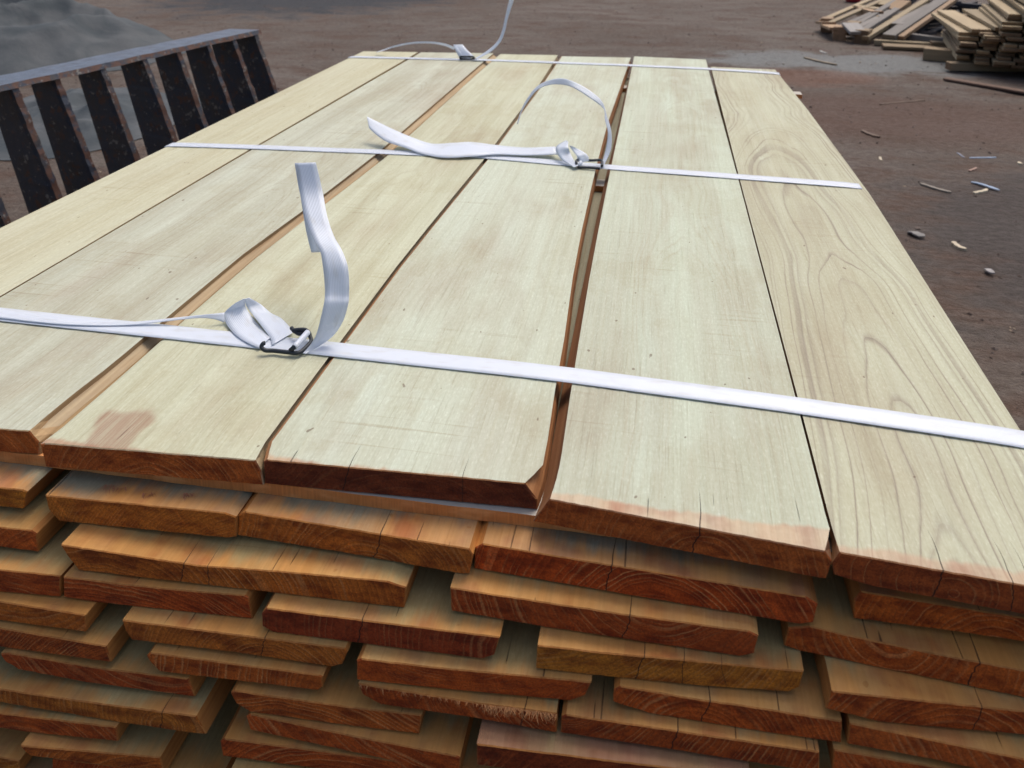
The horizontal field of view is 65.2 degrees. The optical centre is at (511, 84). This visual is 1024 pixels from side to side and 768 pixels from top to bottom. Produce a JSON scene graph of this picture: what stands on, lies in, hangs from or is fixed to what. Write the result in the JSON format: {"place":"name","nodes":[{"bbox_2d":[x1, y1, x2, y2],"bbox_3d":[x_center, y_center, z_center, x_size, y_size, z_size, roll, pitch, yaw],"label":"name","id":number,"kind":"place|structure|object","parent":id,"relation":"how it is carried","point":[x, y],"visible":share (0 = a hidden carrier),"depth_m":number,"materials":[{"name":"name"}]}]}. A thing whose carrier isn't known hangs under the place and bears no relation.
{"place":"outdoors","nodes":[
{"label":"outdoors","id":0,"kind":"place"},
{"bbox_2d":[0,0,1023,430],"bbox_3d":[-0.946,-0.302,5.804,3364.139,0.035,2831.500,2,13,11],"label":"ground","id":1,"kind":"structure","parent":0,"point":[982,228],"depth_m":4.62,"materials":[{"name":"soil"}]},
{"bbox_2d":[0,0,185,74],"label":"gravel pile","id":2,"kind":"object","parent":1,"relation":"on","point":[34,34],"visible":0.91,"depth_m":5.06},
{"bbox_2d":[0,87,201,159],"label":"plastic sheet","id":3,"kind":"object","parent":1,"relation":"on","point":[78,102],"visible":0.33,"depth_m":3.61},
{"bbox_2d":[0,29,277,227],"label":"steel rack","id":4,"kind":"object","parent":1,"relation":"on","point":[233,75],"visible":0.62,"depth_m":2.57,"materials":[{"name":"metal"}]},
{"bbox_2d":[816,0,889,40],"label":"pallet","id":5,"kind":"object","parent":1,"relation":"on","point":[829,22],"visible":0.91,"depth_m":6.18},
{"bbox_2d":[842,0,899,44],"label":"pallet","id":6,"kind":"object","parent":1,"relation":"on","point":[864,26],"visible":0.86,"depth_m":5.89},
{"bbox_2d":[862,0,930,40],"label":"batten","id":7,"kind":"object","parent":6,"relation":"on","point":[879,29],"visible":0.93,"depth_m":5.93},
{"bbox_2d":[889,0,911,10],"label":"batten","id":8,"kind":"object","parent":6,"relation":"on","point":[903,4],"visible":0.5,"depth_m":6.28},
{"bbox_2d":[874,39,930,44],"bbox_3d":[2.772,-0.282,5.537,0.488,0.035,0.052,5,14,23],"label":"batten","id":9,"kind":"object","parent":1,"relation":"on","point":[878,41],"visible":0.52,"depth_m":5.55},
{"bbox_2d":[906,33,942,41],"bbox_3d":[2.905,-0.323,5.578,0.052,0.040,0.334,-8,15,-32],"label":"batten","id":10,"kind":"object","parent":9,"relation":"on","point":[920,37],"visible":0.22,"depth_m":5.59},
{"bbox_2d":[881,43,947,50],"bbox_3d":[2.772,-0.253,5.441,0.461,0.022,0.121,4,13,18],"label":"batten","id":11,"kind":"object","parent":1,"relation":"on","point":[903,46],"visible":0.58,"depth_m":5.43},
{"bbox_2d":[882,0,947,39],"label":"batten","id":12,"kind":"object","parent":1,"relation":"on","point":[894,32],"visible":0.68,"depth_m":5.87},
{"bbox_2d":[890,4,926,26],"bbox_3d":[3.051,-0.528,6.071,0.091,0.031,0.722,12,24,43],"label":"batten","id":13,"kind":"object","parent":12,"relation":"on","point":[897,21],"visible":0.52,"depth_m":5.95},
{"bbox_2d":[898,0,956,39],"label":"batten","id":14,"kind":"object","parent":1,"relation":"on","point":[904,35],"visible":0.97,"depth_m":5.81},
{"bbox_2d":[922,46,957,61],"bbox_3d":[2.721,-0.194,5.079,0.190,0.075,0.094,8,15,33],"label":"timber block","id":15,"kind":"object","parent":1,"relation":"on","point":[937,54],"depth_m":5.05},
{"bbox_2d":[943,77,1023,93],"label":"batten","id":16,"kind":"object","parent":1,"relation":"on","point":[1009,89],"visible":1,"depth_m":4.34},
{"bbox_2d":[945,61,1023,71],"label":"bearer","id":17,"kind":"object","parent":1,"relation":"on","point":[960,66],"visible":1,"depth_m":4.72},
{"bbox_2d":[940,35,970,60],"bbox_3d":[2.874,-0.248,5.195,0.079,0.018,0.917,5,14,22],"label":"board","id":18,"kind":"object","parent":17,"relation":"on","point":[946,44],"visible":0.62,"depth_m":4.84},
{"bbox_2d":[941,32,968,58],"bbox_3d":[2.858,-0.264,5.174,0.066,0.018,0.970,5,14,22],"label":"board","id":19,"kind":"object","parent":18,"relation":"on","point":[962,56],"visible":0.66,"depth_m":4.78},
{"bbox_2d":[942,29,970,53],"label":"board","id":20,"kind":"object","parent":19,"relation":"on","point":[948,39],"visible":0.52,"depth_m":5.07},
{"bbox_2d":[945,29,975,52],"bbox_3d":[2.847,-0.287,5.092,0.098,0.018,0.878,5,14,23],"label":"board","id":21,"kind":"object","parent":20,"relation":"on","point":[965,50],"visible":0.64,"depth_m":4.74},
{"bbox_2d":[949,32,977,48],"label":"board","id":22,"kind":"object","parent":21,"relation":"on","point":[958,44],"visible":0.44,"depth_m":4.75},
{"bbox_2d":[957,40,976,46],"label":"board","id":23,"kind":"object","parent":22,"relation":"on","point":[966,43],"visible":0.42,"depth_m":4.70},
{"bbox_2d":[940,22,978,40],"bbox_3d":[2.856,-0.367,5.144,0.112,0.022,0.903,4,14,20],"label":"board","id":24,"kind":"object","parent":23,"relation":"on","point":[967,38],"visible":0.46,"depth_m":4.75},
{"bbox_2d":[931,13,978,35],"bbox_3d":[2.853,-0.397,5.163,0.123,0.022,0.903,4,13,17],"label":"board","id":25,"kind":"object","parent":24,"relation":"on","point":[955,28],"visible":0.6,"depth_m":4.98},
{"bbox_2d":[968,54,989,64],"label":"board","id":26,"kind":"object","parent":17,"relation":"on","point":[979,62],"visible":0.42,"depth_m":4.67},
{"bbox_2d":[971,53,989,61],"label":"board","id":27,"kind":"object","parent":26,"relation":"on","point":[987,59],"visible":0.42,"depth_m":4.67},
{"bbox_2d":[973,52,992,57],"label":"board","id":28,"kind":"object","parent":27,"relation":"on","point":[990,55],"visible":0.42,"depth_m":4.68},
{"bbox_2d":[975,43,989,53],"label":"board","id":29,"kind":"object","parent":28,"relation":"on","point":[980,50],"visible":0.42,"depth_m":4.67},
{"bbox_2d":[982,47,996,50],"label":"board","id":30,"kind":"object","parent":29,"relation":"on","point":[990,48],"visible":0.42,"depth_m":4.66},
{"bbox_2d":[975,40,996,46],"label":"board","id":31,"kind":"object","parent":30,"relation":"on","point":[979,43],"visible":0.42,"depth_m":4.67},
{"bbox_2d":[978,36,998,43],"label":"board","id":32,"kind":"object","parent":31,"relation":"on","point":[981,39],"visible":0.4,"depth_m":4.65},
{"bbox_2d":[986,31,1004,41],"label":"board","id":33,"kind":"object","parent":32,"relation":"on","point":[995,39],"visible":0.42,"depth_m":4.59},
{"bbox_2d":[963,14,997,35],"bbox_3d":[2.942,-0.382,5.046,0.093,0.018,0.898,5,14,22],"label":"board","id":34,"kind":"object","parent":33,"relation":"on","point":[993,32],"visible":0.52,"depth_m":4.67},
{"bbox_2d":[937,10,992,32],"bbox_3d":[2.879,-0.412,5.114,0.112,0.022,0.901,3,13,15],"label":"board","id":35,"kind":"object","parent":34,"relation":"on","point":[965,22],"visible":1,"depth_m":5.00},
{"bbox_2d":[990,60,1008,67],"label":"board","id":36,"kind":"object","parent":17,"relation":"on","point":[995,65],"visible":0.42,"depth_m":4.60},
{"bbox_2d":[989,50,1014,65],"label":"board","id":37,"kind":"object","parent":36,"relation":"on","point":[994,60],"visible":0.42,"depth_m":4.56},
{"bbox_2d":[991,51,1011,60],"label":"board","id":38,"kind":"object","parent":37,"relation":"on","point":[999,58],"visible":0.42,"depth_m":4.57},
{"bbox_2d":[994,50,1014,56],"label":"board","id":39,"kind":"object","parent":38,"relation":"on","point":[997,52],"visible":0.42,"depth_m":4.58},
{"bbox_2d":[997,46,1016,52],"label":"board","id":40,"kind":"object","parent":39,"relation":"on","point":[999,49],"visible":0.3,"depth_m":4.59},
{"bbox_2d":[997,42,1023,51],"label":"board","id":41,"kind":"object","parent":40,"relation":"on","point":[1002,47],"visible":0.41,"depth_m":4.52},
{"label":"board","id":42,"kind":"object","parent":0,"visible":0},
{"bbox_2d":[1004,36,1023,40],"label":"board","id":43,"kind":"object","parent":42,"relation":"on","point":[1014,38],"visible":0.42,"depth_m":4.50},
{"bbox_2d":[997,31,1021,36],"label":"board","id":44,"kind":"object","parent":43,"relation":"on","point":[1010,34],"visible":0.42,"depth_m":4.52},
{"bbox_2d":[962,9,999,30],"bbox_3d":[2.960,-0.411,4.995,0.100,0.022,0.853,4,13,17],"label":"board","id":45,"kind":"object","parent":44,"relation":"on","point":[979,16],"visible":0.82,"depth_m":5.00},
{"bbox_2d":[999,27,1019,31],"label":"board","id":46,"kind":"object","parent":44,"relation":"on","point":[1000,29],"visible":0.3,"depth_m":4.57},
{"bbox_2d":[979,7,1022,29],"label":"board","id":47,"kind":"object","parent":46,"relation":"on","point":[995,21],"visible":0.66,"depth_m":4.59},
{"bbox_2d":[981,4,1022,25],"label":"board","id":48,"kind":"object","parent":47,"relation":"on","point":[995,14],"visible":0.72,"depth_m":4.74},
{"bbox_2d":[988,2,1020,20],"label":"board","id":49,"kind":"object","parent":48,"relation":"on","point":[1007,18],"visible":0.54,"depth_m":4.56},
{"bbox_2d":[987,0,1020,17],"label":"board","id":50,"kind":"object","parent":49,"relation":"on","point":[1004,8],"visible":1,"depth_m":4.78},
{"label":"board","id":51,"kind":"object","parent":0,"visible":0},
{"bbox_2d":[1001,0,1023,18],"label":"board","id":52,"kind":"object","parent":51,"relation":"on","point":[1011,6],"visible":0.26,"depth_m":4.83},
{"bbox_2d":[1006,0,1023,14],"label":"board","id":53,"kind":"object","parent":52,"relation":"on","point":[1018,9],"visible":0.4,"depth_m":4.74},
{"bbox_2d":[1008,0,1023,11],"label":"board","id":54,"kind":"object","parent":53,"relation":"on","point":[1018,4],"visible":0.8,"depth_m":4.68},
{"label":"lath","id":55,"kind":"object","parent":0,"visible":0},
{"bbox_2d":[953,2,981,7],"bbox_3d":[3.640,-0.634,6.356,0.351,0.028,0.066,6,14,12],"label":"lath","id":56,"kind":"object","parent":55,"relation":"on","point":[973,5],"visible":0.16,"depth_m":6.33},
{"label":"plank","id":57,"kind":"object","parent":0,"visible":0},
{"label":"plank","id":58,"kind":"object","parent":57,"relation":"on","visible":0},
{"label":"plank","id":59,"kind":"object","parent":58,"relation":"on","visible":0},
{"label":"plank","id":60,"kind":"object","parent":59,"relation":"on","visible":0},
{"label":"plank","id":61,"kind":"object","parent":60,"relation":"on","visible":0},
{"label":"plank","id":62,"kind":"object","parent":61,"relation":"on","visible":0},
{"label":"plank","id":63,"kind":"object","parent":62,"relation":"on","visible":0},
{"bbox_2d":[0,51,417,296],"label":"plank","id":64,"kind":"object","parent":63,"relation":"on","point":[39,241],"visible":0.84,"depth_m":1.45,"materials":[{"name":"wood"}]},
{"bbox_2d":[0,451,831,563],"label":"spacer batten","id":65,"kind":"object","parent":63,"relation":"on","point":[500,514],"visible":0.29,"depth_m":0.70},
{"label":"plank","id":66,"kind":"object","parent":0,"visible":0},
{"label":"plank","id":67,"kind":"object","parent":66,"relation":"on","visible":0},
{"bbox_2d":[232,757,313,767],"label":"plank","id":68,"kind":"object","parent":67,"relation":"on","point":[244,763],"visible":0.02,"depth_m":0.67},
{"bbox_2d":[221,705,502,767],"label":"plank","id":69,"kind":"object","parent":68,"relation":"on","point":[240,738],"visible":0.1,"depth_m":0.66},
{"bbox_2d":[247,710,473,767],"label":"plank","id":70,"kind":"object","parent":69,"relation":"on","point":[439,740],"visible":0.14,"depth_m":0.65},
{"bbox_2d":[231,642,425,732],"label":"plank","id":71,"kind":"object","parent":70,"relation":"on","point":[339,697],"visible":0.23,"depth_m":0.66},
{"bbox_2d":[147,642,331,689],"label":"plank","id":72,"kind":"object","parent":71,"relation":"on","point":[197,661],"visible":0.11,"depth_m":0.67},
{"bbox_2d":[123,592,351,665],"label":"plank","id":73,"kind":"object","parent":72,"relation":"on","point":[253,635],"visible":0.14,"depth_m":0.67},
{"bbox_2d":[64,564,267,617],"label":"plank","id":74,"kind":"object","parent":73,"relation":"on","point":[147,592],"visible":0.12,"depth_m":0.69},
{"bbox_2d":[61,523,418,606],"bbox_3d":[-0.067,0.214,1.573,0.310,0.025,1.881,2,13,11],"label":"plank","id":75,"kind":"object","parent":74,"relation":"on","point":[245,562],"visible":0.21,"depth_m":0.69,"materials":[{"name":"wood"}]},
{"bbox_2d":[46,470,254,536],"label":"plank","id":76,"kind":"object","parent":75,"relation":"on","point":[98,498],"visible":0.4,"depth_m":0.71,"materials":[{"name":"brown"}]},
{"bbox_2d":[41,54,557,484],"bbox_3d":[-0.137,0.128,1.667,0.226,0.025,1.987,2,13,11],"label":"plank","id":77,"kind":"object","parent":76,"relation":"on","point":[184,409],"visible":0.82,"depth_m":0.93,"materials":[{"name":"wood"}]},
{"bbox_2d":[0,162,1023,447],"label":"strap","id":78,"kind":"object","parent":77,"relation":"on","point":[246,328],"visible":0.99,"depth_m":0.88,"materials":[{"name":"white fabric"}]},
{"bbox_2d":[238,492,482,572],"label":"plank","id":79,"kind":"object","parent":75,"relation":"on","point":[446,543],"visible":0.23,"depth_m":0.69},
{"bbox_2d":[264,56,630,508],"bbox_3d":[0.080,0.135,1.632,0.254,0.025,1.966,2,13,11],"label":"plank","id":80,"kind":"object","parent":79,"relation":"on","point":[488,267],"visible":0.91,"depth_m":0.90,"materials":[{"name":"wood"}]},
{"bbox_2d":[164,78,861,188],"bbox_3d":[-0.038,0.274,1.601,1.340,0.568,0.163,2,13,11],"label":"strap","id":81,"kind":"object","parent":80,"relation":"on","point":[451,150],"visible":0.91,"depth_m":1.56,"materials":[{"name":"white fabric"}]},
{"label":"plank","id":82,"kind":"object","parent":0,"visible":0},
{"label":"plank","id":83,"kind":"object","parent":82,"relation":"on","visible":0},
{"bbox_2d":[748,739,831,767],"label":"plank","id":84,"kind":"object","parent":83,"relation":"on","point":[824,760],"depth_m":0.63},
{"bbox_2d":[477,699,748,767],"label":"plank","id":85,"kind":"object","parent":84,"relation":"on","point":[503,745],"visible":0.11,"depth_m":0.62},
{"bbox_2d":[359,680,560,731],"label":"plank","id":86,"kind":"object","parent":85,"relation":"on","point":[534,712],"visible":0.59,"depth_m":0.64,"materials":[{"name":"brown"}]},
{"bbox_2d":[357,620,591,699],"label":"plank","id":87,"kind":"object","parent":86,"relation":"on","point":[508,667],"visible":0.18,"depth_m":0.64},
{"bbox_2d":[262,566,503,657],"bbox_3d":[0.065,0.244,1.545,0.202,0.024,1.874,2,13,11],"label":"plank","id":88,"kind":"object","parent":87,"relation":"on","point":[427,618],"visible":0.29,"depth_m":0.66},
{"bbox_2d":[561,674,818,767],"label":"plank","id":89,"kind":"object","parent":85,"relation":"on","point":[596,710],"visible":0.21,"depth_m":0.61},
{"bbox_2d":[613,650,841,741],"bbox_3d":[0.337,0.275,1.509,0.171,0.022,1.881,2,13,11],"label":"plank","id":90,"kind":"object","parent":89,"relation":"on","point":[801,710],"visible":0.14,"depth_m":0.61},
{"bbox_2d":[536,616,803,690],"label":"plank","id":91,"kind":"object","parent":90,"relation":"on","point":[772,662],"visible":0.09,"depth_m":0.62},
{"bbox_2d":[450,555,757,655],"bbox_3d":[0.242,0.225,1.519,0.244,0.025,1.852,2,13,11],"label":"plank","id":92,"kind":"object","parent":91,"relation":"on","point":[522,599],"visible":0.12,"depth_m":0.64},
{"bbox_2d":[474,77,817,623],"bbox_3d":[0.273,0.195,1.533,0.275,0.026,1.871,2,13,11],"label":"plank","id":93,"kind":"object","parent":92,"relation":"on","point":[623,566],"visible":0.16,"depth_m":0.65,"materials":[{"name":"wood"}]},
{"bbox_2d":[594,179,604,191],"bbox_3d":[-0.045,0.179,1.524,1.308,0.012,0.036,2,13,11],"label":"spacer batten","id":94,"kind":"object","parent":93,"relation":"on","point":[599,186],"visible":0.01,"depth_m":1.47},
{"bbox_2d":[533,56,831,577],"bbox_3d":[0.315,0.143,1.591,0.239,0.025,2.008,2,13,11],"label":"plank","id":95,"kind":"object","parent":94,"relation":"on","point":[674,287],"visible":0.99,"depth_m":0.85,"materials":[{"name":"wood"}]},
{"bbox_2d":[826,713,972,767],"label":"plank","id":96,"kind":"object","parent":84,"relation":"on","point":[843,753],"visible":0.04,"depth_m":0.59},
{"bbox_2d":[840,712,1023,767],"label":"plank","id":97,"kind":"object","parent":96,"relation":"on","point":[977,748],"visible":0.09,"depth_m":0.58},
{"bbox_2d":[814,653,1023,733],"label":"plank","id":98,"kind":"object","parent":97,"relation":"on","point":[881,694],"visible":0.1,"depth_m":0.59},
{"bbox_2d":[716,96,1023,696],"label":"plank","id":99,"kind":"object","parent":98,"relation":"on","point":[835,628],"visible":0.12,"depth_m":0.61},
{"bbox_2d":[843,577,1023,640],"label":"plank","id":100,"kind":"object","parent":99,"relation":"on","point":[870,602],"visible":0.1,"depth_m":0.61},
{"bbox_2d":[711,67,1023,613],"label":"plank","id":101,"kind":"object","parent":100,"relation":"on","point":[861,318],"visible":0.97,"depth_m":0.83,"materials":[{"name":"wood"}]},
{"bbox_3d":[0.103,0.420,2.408,1.335,0.074,0.070,2,13,11],"label":"bearer","id":102,"kind":"object","parent":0,"visible":0},
{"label":"plank","id":103,"kind":"object","parent":102,"relation":"on","visible":0},
{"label":"plank","id":104,"kind":"object","parent":103,"relation":"on","visible":0},
{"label":"plank","id":105,"kind":"object","parent":104,"relation":"on","visible":0},
{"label":"plank","id":106,"kind":"object","parent":105,"relation":"on","visible":0},
{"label":"plank","id":107,"kind":"object","parent":106,"relation":"on","visible":0},
{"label":"plank","id":108,"kind":"object","parent":107,"relation":"on","visible":0},
{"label":"plank","id":109,"kind":"object","parent":108,"relation":"on","visible":0},
{"bbox_2d":[25,756,52,767],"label":"plank","id":110,"kind":"object","parent":109,"relation":"on","point":[39,762],"visible":0.01,"depth_m":0.71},
{"bbox_2d":[0,727,32,767],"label":"plank","id":111,"kind":"object","parent":110,"relation":"on","point":[14,753],"visible":0.03,"depth_m":0.70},
{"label":"plank","id":112,"kind":"object","parent":102,"relation":"on","visible":0},
{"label":"plank","id":113,"kind":"object","parent":112,"relation":"on","visible":0},
{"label":"plank","id":114,"kind":"object","parent":113,"relation":"on","visible":0},
{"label":"plank","id":115,"kind":"object","parent":114,"relation":"on","visible":0},
{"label":"plank","id":116,"kind":"object","parent":115,"relation":"on","visible":0},
{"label":"plank","id":117,"kind":"object","parent":116,"relation":"on","visible":0},
{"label":"plank","id":118,"kind":"object","parent":117,"relation":"on","visible":0},
{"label":"plank","id":119,"kind":"object","parent":118,"relation":"on","visible":0},
{"bbox_2d":[53,680,238,767],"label":"plank","id":120,"kind":"object","parent":119,"relation":"on","point":[199,750],"visible":0.04,"depth_m":0.70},
{"bbox_2d":[21,723,188,767],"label":"plank","id":121,"kind":"object","parent":120,"relation":"on","point":[138,746],"visible":0.12,"depth_m":0.68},
{"bbox_2d":[0,702,129,740],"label":"plank","id":122,"kind":"object","parent":121,"relation":"on","point":[23,718],"visible":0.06,"depth_m":0.69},
{"bbox_2d":[0,646,235,733],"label":"plank","id":123,"kind":"object","parent":122,"relation":"on","point":[198,712],"visible":0.12,"depth_m":0.68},
{"bbox_2d":[1,637,206,695],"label":"plank","id":124,"kind":"object","parent":123,"relation":"on","point":[130,665],"visible":0.08,"depth_m":0.69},
{"bbox_2d":[0,603,132,661],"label":"plank","id":125,"kind":"object","parent":124,"relation":"on","point":[105,636],"visible":0.07,"depth_m":0.69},
{"bbox_2d":[0,591,107,630],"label":"plank","id":126,"kind":"object","parent":125,"relation":"on","point":[62,611],"visible":0.06,"depth_m":0.70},
{"bbox_2d":[0,522,80,595],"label":"plank","id":127,"kind":"object","parent":126,"relation":"on","point":[46,568],"visible":0.05,"depth_m":0.71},
{"bbox_2d":[0,470,70,550],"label":"plank","id":128,"kind":"object","parent":127,"relation":"on","point":[35,524],"visible":0.1,"depth_m":0.73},
{"bbox_2d":[0,461,64,507],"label":"plank","id":129,"kind":"object","parent":128,"relation":"on","point":[23,485],"visible":0.07,"depth_m":0.74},
{"bbox_2d":[0,52,495,453],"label":"plank","id":130,"kind":"object","parent":129,"relation":"on","point":[189,250],"visible":0.82,"depth_m":1.13,"materials":[{"name":"wood"}]},
{"bbox_2d":[348,0,779,74],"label":"strap","id":131,"kind":"object","parent":130,"relation":"on","point":[462,52],"visible":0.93,"depth_m":2.50,"materials":[{"name":"white fabric"}]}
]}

